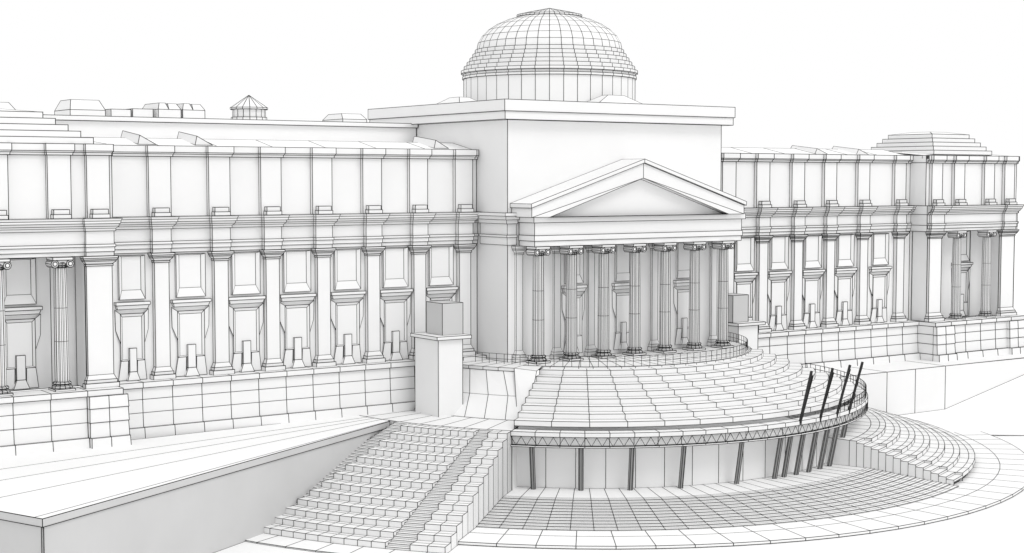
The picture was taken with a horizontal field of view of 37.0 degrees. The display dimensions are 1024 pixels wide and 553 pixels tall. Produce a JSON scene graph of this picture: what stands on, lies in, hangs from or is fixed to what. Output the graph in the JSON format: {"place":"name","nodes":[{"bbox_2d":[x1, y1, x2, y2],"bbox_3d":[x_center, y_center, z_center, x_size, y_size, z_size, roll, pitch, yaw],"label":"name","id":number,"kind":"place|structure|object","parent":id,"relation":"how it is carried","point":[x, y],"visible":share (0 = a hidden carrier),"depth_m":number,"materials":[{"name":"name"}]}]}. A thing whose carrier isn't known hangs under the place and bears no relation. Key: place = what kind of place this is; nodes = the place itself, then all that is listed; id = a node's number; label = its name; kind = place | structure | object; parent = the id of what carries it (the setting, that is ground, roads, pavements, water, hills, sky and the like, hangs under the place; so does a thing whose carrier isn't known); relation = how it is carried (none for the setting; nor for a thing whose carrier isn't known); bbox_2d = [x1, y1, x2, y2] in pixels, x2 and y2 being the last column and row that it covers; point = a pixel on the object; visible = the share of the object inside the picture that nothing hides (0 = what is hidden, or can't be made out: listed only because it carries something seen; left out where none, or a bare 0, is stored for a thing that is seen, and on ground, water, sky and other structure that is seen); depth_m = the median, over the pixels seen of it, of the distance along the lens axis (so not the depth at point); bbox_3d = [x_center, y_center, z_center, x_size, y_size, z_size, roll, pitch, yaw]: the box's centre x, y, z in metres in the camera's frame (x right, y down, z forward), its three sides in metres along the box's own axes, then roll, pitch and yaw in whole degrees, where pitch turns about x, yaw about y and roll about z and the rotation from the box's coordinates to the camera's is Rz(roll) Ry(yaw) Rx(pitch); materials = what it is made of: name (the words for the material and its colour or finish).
{"place":"outdoors","nodes":[
{"label":"outdoors","id":0,"kind":"place"},
{"bbox_2d":[0,270,5,386],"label":"pavilion column shaft","id":1,"kind":"object","parent":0,"point":[3,344],"visible":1,"depth_m":139.53,"materials":[{"name":"white"}]},
{"bbox_2d":[0,270,6,386],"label":"pavilion column shaft edge lines","id":2,"kind":"object","parent":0,"point":[3,336],"visible":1,"depth_m":139.55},
{"bbox_2d":[5,256,118,390],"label":"pavilion piers","id":3,"kind":"structure","parent":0,"point":[99,313],"depth_m":145.22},
{"bbox_2d":[3,258,42,389],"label":"pavilion windows","id":4,"kind":"structure","parent":3,"relation":"attached to","point":[17,283],"depth_m":143.71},
{"bbox_2d":[0,218,121,257],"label":"pavilion entablature","id":5,"kind":"structure","parent":3,"relation":"on","point":[52,236],"depth_m":142.08,"materials":[{"name":"white ceramic"}]},
{"bbox_2d":[0,142,112,218],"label":"pavilion attic","id":6,"kind":"object","parent":5,"relation":"on","point":[23,177],"visible":0.98,"depth_m":141.74,"materials":[{"name":"white ceramic"}]},
{"bbox_2d":[0,109,92,143],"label":"stepped roof","id":7,"kind":"structure","parent":6,"relation":"on","point":[30,124],"depth_m":142.16,"materials":[{"name":"ceramic"}]},
{"bbox_2d":[0,416,388,518],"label":"lawn","id":8,"kind":"structure","parent":0,"point":[43,485],"depth_m":135.63,"materials":[{"name":"white"}]},
{"bbox_2d":[0,387,130,456],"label":"pavilion podium","id":9,"kind":"object","parent":8,"relation":"on","point":[60,433],"visible":0.97,"depth_m":141.85,"materials":[{"name":"white ceramic"}]},
{"bbox_2d":[46,258,74,391],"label":"pavilion column capital and base","id":10,"kind":"object","parent":9,"relation":"on","point":[64,265],"visible":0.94,"depth_m":142.39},
{"bbox_2d":[54,268,68,381],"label":"pavilion column shaft","id":11,"kind":"object","parent":10,"relation":"on","point":[62,356],"visible":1,"depth_m":142.65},
{"bbox_2d":[0,386,131,454],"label":"pavilion podium edge lines","id":12,"kind":"object","parent":8,"relation":"on","point":[109,421],"visible":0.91,"depth_m":142.53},
{"bbox_2d":[45,257,75,391],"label":"pavilion column capital and base edge lines","id":13,"kind":"object","parent":12,"relation":"on","point":[60,384],"visible":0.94,"depth_m":142.50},
{"bbox_2d":[54,268,68,381],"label":"pavilion column shaft edge lines","id":14,"kind":"object","parent":13,"relation":"on","point":[58,341],"visible":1,"depth_m":142.64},
{"bbox_2d":[14,255,119,390],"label":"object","id":15,"kind":"object","parent":12,"relation":"on","point":[85,287],"visible":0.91,"depth_m":144.82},
{"bbox_2d":[0,218,122,258],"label":"pavilion entablature edge lines","id":16,"kind":"object","parent":15,"relation":"on","point":[85,231],"visible":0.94,"depth_m":142.32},
{"bbox_2d":[0,142,113,219],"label":"pavilion attic edge lines","id":17,"kind":"object","parent":16,"relation":"on","point":[85,152],"visible":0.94,"depth_m":142.01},
{"bbox_2d":[0,109,93,143],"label":"stepped roof edge lines","id":18,"kind":"object","parent":17,"relation":"on","point":[37,130],"visible":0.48,"depth_m":142.23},
{"bbox_2d":[43,114,416,135],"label":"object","id":19,"kind":"object","parent":17,"relation":"on","point":[232,119],"visible":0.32,"depth_m":168.35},
{"bbox_2d":[120,354,485,439],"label":"wing podium","id":20,"kind":"object","parent":8,"relation":"on","point":[184,402],"visible":0.61,"depth_m":156.74,"materials":[{"name":"white ceramic"}]},
{"bbox_2d":[112,244,476,379],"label":"wing pilasters and wall","id":21,"kind":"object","parent":20,"relation":"on","point":[166,338],"visible":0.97,"depth_m":158.34,"materials":[{"name":"white ceramic"}]},
{"bbox_2d":[114,246,457,380],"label":"wing windows","id":22,"kind":"structure","parent":21,"relation":"attached to","point":[346,267],"depth_m":157.85,"materials":[{"name":"white ceramic"}]},
{"bbox_2d":[114,212,477,253],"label":"wing entablature","id":23,"kind":"structure","parent":21,"relation":"on","point":[348,229],"depth_m":158.93,"materials":[{"name":"white ceramic"}]},
{"bbox_2d":[112,145,477,216],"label":"wing attic","id":24,"kind":"object","parent":23,"relation":"on","point":[336,182],"visible":0.96,"depth_m":158.76,"materials":[{"name":"white ceramic"}]},
{"bbox_2d":[94,137,467,148],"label":"wing roof","id":25,"kind":"structure","parent":24,"relation":"on","point":[269,143],"depth_m":161.70,"materials":[{"name":"ceramic"}]},
{"bbox_2d":[43,115,417,141],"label":"gallery block","id":26,"kind":"structure","parent":25,"relation":"on","point":[145,127],"depth_m":169.44,"materials":[{"name":"ceramic"}]},
{"bbox_2d":[0,96,865,153],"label":"roof skylights","id":27,"kind":"object","parent":25,"relation":"on","point":[92,107],"visible":0.87,"depth_m":167.12,"materials":[{"name":"white ceramic"}]},
{"bbox_2d":[124,354,486,437],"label":"wing podium edge lines","id":28,"kind":"object","parent":8,"relation":"on","point":[258,389],"visible":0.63,"depth_m":156.69,"materials":[{"name":"black"}]},
{"bbox_2d":[147,244,476,379],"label":"wing pilasters and wall edge lines","id":29,"kind":"object","parent":28,"relation":"on","point":[367,255],"visible":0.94,"depth_m":160.10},
{"bbox_2d":[113,212,478,253],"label":"wing entablature edge lines","id":30,"kind":"object","parent":29,"relation":"on","point":[313,223],"visible":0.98,"depth_m":158.79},
{"bbox_2d":[113,145,478,216],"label":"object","id":31,"kind":"object","parent":30,"relation":"on","point":[312,157],"visible":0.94,"depth_m":159.95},
{"bbox_2d":[98,137,468,148],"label":"wing roof edge lines","id":32,"kind":"object","parent":31,"relation":"on","point":[266,144],"visible":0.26,"depth_m":162.15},
{"bbox_2d":[6,95,866,153],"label":"roof skylights edge lines","id":33,"kind":"object","parent":32,"relation":"on","point":[243,116],"visible":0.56,"depth_m":168.44,"materials":[{"name":"grey"}]},
{"bbox_2d":[0,422,389,552],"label":"retaining wall","id":34,"kind":"structure","parent":0,"point":[214,514],"depth_m":129.91,"materials":[{"name":"grey ceramic"}]},
{"bbox_2d":[0,0,1023,189],"label":"sky","id":35,"kind":"structure","parent":0,"point":[820,74],"materials":[{"name":"white"}]},
{"bbox_2d":[11,190,1023,552],"bbox_3d":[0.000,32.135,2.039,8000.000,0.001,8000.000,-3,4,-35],"label":"ground","id":36,"kind":"structure","parent":0,"point":[997,528],"depth_m":137.23,"materials":[{"name":"white"}]},
{"bbox_2d":[0,421,389,552],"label":"retaining wall edge lines","id":37,"kind":"object","parent":36,"relation":"on","point":[170,490],"visible":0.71,"depth_m":125.31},
{"bbox_2d":[359,341,867,490],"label":"entrance pavilion","id":38,"kind":"structure","parent":36,"relation":"on","point":[750,384],"depth_m":158.70,"materials":[{"name":"white ceramic"}]},
{"bbox_2d":[410,300,471,416],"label":"stone pier","id":39,"kind":"structure","parent":38,"relation":"on","point":[439,367],"depth_m":162.43,"materials":[{"name":"white ceramic"}]},
{"bbox_2d":[526,246,550,363],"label":"portico column capital and base edge lines","id":40,"kind":"object","parent":38,"relation":"on","point":[535,357],"visible":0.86,"depth_m":167.08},
{"bbox_2d":[532,256,543,354],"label":"portico column shaft","id":41,"kind":"object","parent":40,"relation":"on","point":[535,305],"visible":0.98,"depth_m":167.20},
{"bbox_2d":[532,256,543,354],"bbox_3d":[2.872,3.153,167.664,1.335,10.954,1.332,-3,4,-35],"label":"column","id":42,"kind":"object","parent":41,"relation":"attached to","point":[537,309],"visible":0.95,"depth_m":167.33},
{"bbox_2d":[368,99,734,361],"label":"central block edge lines","id":43,"kind":"object","parent":38,"relation":"on","point":[551,120],"visible":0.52,"depth_m":172.21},
{"bbox_2d":[461,8,637,100],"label":"dome edge lines","id":44,"kind":"object","parent":43,"relation":"on","point":[549,37],"visible":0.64,"depth_m":178.77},
{"bbox_2d":[368,99,734,361],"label":"central block","id":45,"kind":"structure","parent":38,"relation":"on","point":[543,155],"depth_m":172.52,"materials":[{"name":"white ceramic"}]},
{"bbox_2d":[478,212,518,244],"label":"central block cornice","id":46,"kind":"structure","parent":45,"relation":"attached to","point":[498,230],"depth_m":168.56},
{"bbox_2d":[438,95,640,103],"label":"block corner caps","id":47,"kind":"object","parent":45,"relation":"on","point":[616,99],"visible":0.57,"depth_m":177.39,"materials":[{"name":"white ceramic"}]},
{"bbox_2d":[461,9,636,101],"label":"dome","id":48,"kind":"structure","parent":45,"relation":"on","point":[476,89],"depth_m":178.41,"materials":[{"name":"white ceramic"}]},
{"bbox_2d":[559,246,582,360],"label":"portico column capital and base","id":49,"kind":"object","parent":38,"relation":"on","point":[563,248],"visible":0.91,"depth_m":169.52,"materials":[{"name":"white"}]},
{"bbox_2d":[566,255,576,352],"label":"portico column shaft","id":50,"kind":"object","parent":49,"relation":"on","point":[572,294],"visible":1,"depth_m":169.79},
{"bbox_2d":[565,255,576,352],"bbox_3d":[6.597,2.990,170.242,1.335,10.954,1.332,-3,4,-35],"label":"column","id":51,"kind":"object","parent":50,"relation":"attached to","point":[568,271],"visible":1,"depth_m":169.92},
{"bbox_2d":[592,245,614,357],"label":"portico column capital and base","id":52,"kind":"object","parent":38,"relation":"on","point":[596,247],"visible":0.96,"depth_m":172.09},
{"bbox_2d":[598,254,608,349],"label":"portico column shaft","id":53,"kind":"object","parent":52,"relation":"on","point":[601,344],"visible":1,"depth_m":172.39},
{"bbox_2d":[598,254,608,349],"bbox_3d":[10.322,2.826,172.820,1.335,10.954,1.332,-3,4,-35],"label":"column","id":54,"kind":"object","parent":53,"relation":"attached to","point":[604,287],"visible":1,"depth_m":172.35,"materials":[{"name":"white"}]},
{"bbox_2d":[475,332,747,366],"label":"terrace railing","id":55,"kind":"object","parent":38,"relation":"on","point":[665,359],"visible":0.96,"depth_m":166.50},
{"bbox_2d":[622,243,646,355],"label":"portico column capital and base edge lines","id":56,"kind":"object","parent":38,"relation":"on","point":[636,348],"visible":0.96,"depth_m":174.90,"materials":[{"name":"grey"}]},
{"bbox_2d":[629,253,639,347],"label":"column","id":57,"kind":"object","parent":56,"relation":"on","point":[635,301],"visible":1,"depth_m":174.95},
{"bbox_2d":[623,244,645,354],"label":"portico column capital and base","id":58,"kind":"object","parent":38,"relation":"on","point":[628,246],"visible":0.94,"depth_m":174.63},
{"bbox_2d":[518,214,744,246],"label":"portico entablature","id":59,"kind":"structure","parent":58,"relation":"on","point":[682,227],"depth_m":173.32,"materials":[{"name":"white ceramic"}]},
{"bbox_2d":[512,164,743,216],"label":"portico pediment","id":60,"kind":"structure","parent":59,"relation":"on","point":[641,197],"depth_m":173.74,"materials":[{"name":"white ceramic"}]},
{"bbox_2d":[510,159,745,207],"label":"pediment raking cornice","id":61,"kind":"structure","parent":60,"relation":"on","point":[528,201],"depth_m":170.56,"materials":[{"name":"white ceramic"}]},
{"bbox_2d":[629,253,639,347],"bbox_3d":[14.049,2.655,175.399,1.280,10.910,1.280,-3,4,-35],"label":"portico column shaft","id":62,"kind":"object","parent":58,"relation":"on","point":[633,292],"visible":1,"depth_m":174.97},
{"bbox_2d":[653,243,675,352],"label":"portico column capital and base","id":63,"kind":"object","parent":38,"relation":"on","point":[657,247],"visible":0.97,"depth_m":177.29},
{"bbox_2d":[659,252,669,344],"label":"portico column shaft","id":64,"kind":"object","parent":63,"relation":"on","point":[666,298],"visible":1,"depth_m":177.55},
{"bbox_2d":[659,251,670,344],"bbox_3d":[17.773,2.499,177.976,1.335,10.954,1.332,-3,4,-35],"label":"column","id":65,"kind":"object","parent":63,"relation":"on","point":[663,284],"visible":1,"depth_m":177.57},
{"bbox_2d":[728,293,765,348],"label":"stone pier","id":66,"kind":"structure","parent":38,"relation":"on","point":[739,323],"depth_m":190.87,"materials":[{"name":"white ceramic"}]},
{"bbox_2d":[799,371,813,424],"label":"slanted mast","id":67,"kind":"object","parent":38,"relation":"on","point":[810,380],"visible":1,"depth_m":158.26,"materials":[{"name":"metal"}]},
{"bbox_2d":[805,363,866,411],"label":"walkway railing","id":68,"kind":"object","parent":38,"relation":"on","point":[865,389],"visible":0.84,"depth_m":180.85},
{"bbox_2d":[899,375,1023,434],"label":"sloped bank","id":69,"kind":"structure","parent":36,"relation":"on","point":[998,410],"depth_m":203.37,"materials":[{"name":"white"}]},
{"bbox_2d":[512,242,716,361],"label":"portico rear wall","id":70,"kind":"structure","parent":0,"point":[621,304],"depth_m":176.90,"materials":[{"name":"ceramic"}]},
{"bbox_2d":[511,243,716,361],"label":"portico rear wall edge lines","id":71,"kind":"object","parent":70,"relation":"attached to","point":[554,249],"visible":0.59,"depth_m":174.29,"materials":[{"name":"grey"}]},
{"bbox_2d":[518,213,745,246],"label":"portico entablature edge lines","id":72,"kind":"object","parent":71,"relation":"on","point":[534,241],"visible":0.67,"depth_m":173.07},
{"bbox_2d":[510,159,746,217],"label":"portico pediment edge lines","id":73,"kind":"object","parent":72,"relation":"on","point":[641,215],"visible":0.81,"depth_m":174.08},
{"bbox_2d":[245,416,1023,552],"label":"plaza paving","id":74,"kind":"structure","parent":0,"point":[994,476],"depth_m":139.44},
{"bbox_2d":[264,422,511,552],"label":"bleacher stairs","id":75,"kind":"structure","parent":74,"relation":"on","point":[404,486],"depth_m":143.04,"materials":[{"name":"white ceramic"}]},
{"bbox_2d":[476,463,958,530],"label":"plaza steps","id":76,"kind":"structure","parent":74,"relation":"on","point":[826,491],"depth_m":148.55,"materials":[{"name":"ceramic"}]},
{"bbox_2d":[825,407,974,484],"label":"bleacher stairs","id":77,"kind":"structure","parent":74,"relation":"on","point":[876,439],"depth_m":167.41,"materials":[{"name":"white ceramic"}]},
{"bbox_2d":[689,250,698,342],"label":"portico column shaft","id":78,"kind":"object","parent":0,"point":[695,339],"visible":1,"depth_m":180.12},
{"bbox_2d":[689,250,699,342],"bbox_3d":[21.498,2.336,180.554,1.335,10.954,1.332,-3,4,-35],"label":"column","id":79,"kind":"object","parent":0,"point":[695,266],"visible":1,"depth_m":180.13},
{"bbox_2d":[717,249,727,339],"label":"portico column shaft","id":80,"kind":"object","parent":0,"point":[721,254],"visible":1,"depth_m":182.70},
{"bbox_2d":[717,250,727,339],"bbox_3d":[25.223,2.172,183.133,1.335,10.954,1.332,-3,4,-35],"label":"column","id":81,"kind":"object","parent":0,"point":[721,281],"visible":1,"depth_m":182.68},
{"bbox_2d":[728,232,909,332],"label":"wing pilasters and wall","id":82,"kind":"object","parent":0,"point":[829,312],"visible":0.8,"depth_m":204.55,"materials":[{"name":"white ceramic"}]},
{"bbox_2d":[734,233,891,330],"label":"wing windows","id":83,"kind":"structure","parent":82,"relation":"attached to","point":[879,283],"depth_m":203.30,"materials":[{"name":"white ceramic"}]},
{"bbox_2d":[742,205,915,235],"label":"wing entablature","id":84,"kind":"structure","parent":82,"relation":"on","point":[878,221],"depth_m":203.34,"materials":[{"name":"white ceramic"}]},
{"bbox_2d":[721,153,912,207],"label":"wing attic","id":85,"kind":"object","parent":84,"relation":"on","point":[739,180],"visible":0.84,"depth_m":202.79,"materials":[{"name":"white ceramic"}]},
{"bbox_2d":[721,147,901,154],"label":"wing roof","id":86,"kind":"structure","parent":85,"relation":"on","point":[783,150],"depth_m":203.99,"materials":[{"name":"ceramic"}]},
{"bbox_2d":[816,353,1023,376],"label":"lawn","id":87,"kind":"structure","parent":0,"point":[893,366],"depth_m":206.28,"materials":[{"name":"white"}]},
{"bbox_2d":[758,320,919,369],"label":"wing podium","id":88,"kind":"object","parent":87,"relation":"on","point":[848,353],"visible":0.61,"depth_m":205.06,"materials":[{"name":"white ceramic"}]},
{"bbox_2d":[758,320,920,367],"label":"wing podium edge lines","id":89,"kind":"object","parent":87,"relation":"on","point":[787,344],"visible":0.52,"depth_m":204.59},
{"bbox_2d":[733,231,909,332],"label":"wing pilasters and wall edge lines","id":90,"kind":"object","parent":89,"relation":"on","point":[794,237],"visible":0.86,"depth_m":204.09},
{"bbox_2d":[742,206,915,235],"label":"wing entablature edge lines","id":91,"kind":"object","parent":90,"relation":"on","point":[860,224],"visible":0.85,"depth_m":203.45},
{"bbox_2d":[721,153,912,207],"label":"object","id":92,"kind":"object","parent":91,"relation":"on","point":[758,158],"visible":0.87,"depth_m":202.49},
{"bbox_2d":[899,153,1019,302],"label":"pavilion attic edge lines","id":93,"kind":"object","parent":87,"relation":"on","point":[967,161],"visible":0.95,"depth_m":214.64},
{"bbox_2d":[871,132,991,154],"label":"stepped roof edge lines","id":94,"kind":"object","parent":93,"relation":"on","point":[933,146],"visible":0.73,"depth_m":218.92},
{"bbox_2d":[918,315,1023,361],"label":"pavilion podium edge lines","id":95,"kind":"object","parent":87,"relation":"on","point":[965,332],"visible":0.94,"depth_m":214.98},
{"bbox_2d":[908,229,1018,321],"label":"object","id":96,"kind":"object","parent":95,"relation":"on","point":[931,234],"visible":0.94,"depth_m":214.06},
{"bbox_2d":[910,204,1023,231],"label":"pavilion entablature edge lines","id":97,"kind":"object","parent":96,"relation":"on","point":[1007,206],"visible":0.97,"depth_m":215.23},
{"bbox_2d":[918,315,1023,361],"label":"pavilion podium","id":98,"kind":"object","parent":87,"relation":"on","point":[1005,334],"visible":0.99,"depth_m":215.22,"materials":[{"name":"white ceramic"}]},
{"bbox_2d":[841,358,1023,414],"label":"retaining wall","id":99,"kind":"structure","parent":0,"point":[932,392],"depth_m":204.72,"materials":[{"name":"white ceramic"}]},
{"bbox_2d":[842,358,1022,414],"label":"retaining wall edge lines","id":100,"kind":"object","parent":99,"relation":"attached to","point":[945,379],"visible":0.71,"depth_m":205.37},
{"bbox_2d":[951,238,960,313],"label":"pavilion column shaft","id":101,"kind":"object","parent":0,"point":[956,266],"visible":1,"depth_m":215.03,"materials":[{"name":"white"}]},
{"bbox_2d":[951,238,960,313],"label":"pavilion column shaft edge lines","id":102,"kind":"object","parent":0,"point":[958,299],"visible":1,"depth_m":215.10,"materials":[{"name":"grey"}]},
{"bbox_2d":[909,230,1015,321],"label":"pavilion piers","id":103,"kind":"structure","parent":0,"point":[938,276],"depth_m":218.83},
{"bbox_2d":[911,205,1022,230],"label":"pavilion entablature","id":104,"kind":"structure","parent":103,"relation":"on","point":[956,220],"depth_m":215.37,"materials":[{"name":"white ceramic"}]},
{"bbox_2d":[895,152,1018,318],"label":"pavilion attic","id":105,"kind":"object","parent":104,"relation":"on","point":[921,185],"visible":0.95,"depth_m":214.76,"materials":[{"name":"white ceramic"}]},
{"bbox_2d":[871,132,991,154],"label":"stepped roof","id":106,"kind":"structure","parent":105,"relation":"on","point":[892,143],"depth_m":219.48,"materials":[{"name":"ceramic"}]},
{"bbox_2d":[961,231,972,315],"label":"pavilion windows","id":107,"kind":"structure","parent":103,"relation":"attached to","point":[965,278],"depth_m":220.73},
{"bbox_2d":[981,237,990,310],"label":"pavilion column shaft","id":108,"kind":"object","parent":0,"point":[986,259],"visible":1,"depth_m":218.73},
{"bbox_2d":[981,237,990,310],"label":"pavilion column shaft edge lines","id":109,"kind":"object","parent":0,"point":[985,278],"visible":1,"depth_m":218.77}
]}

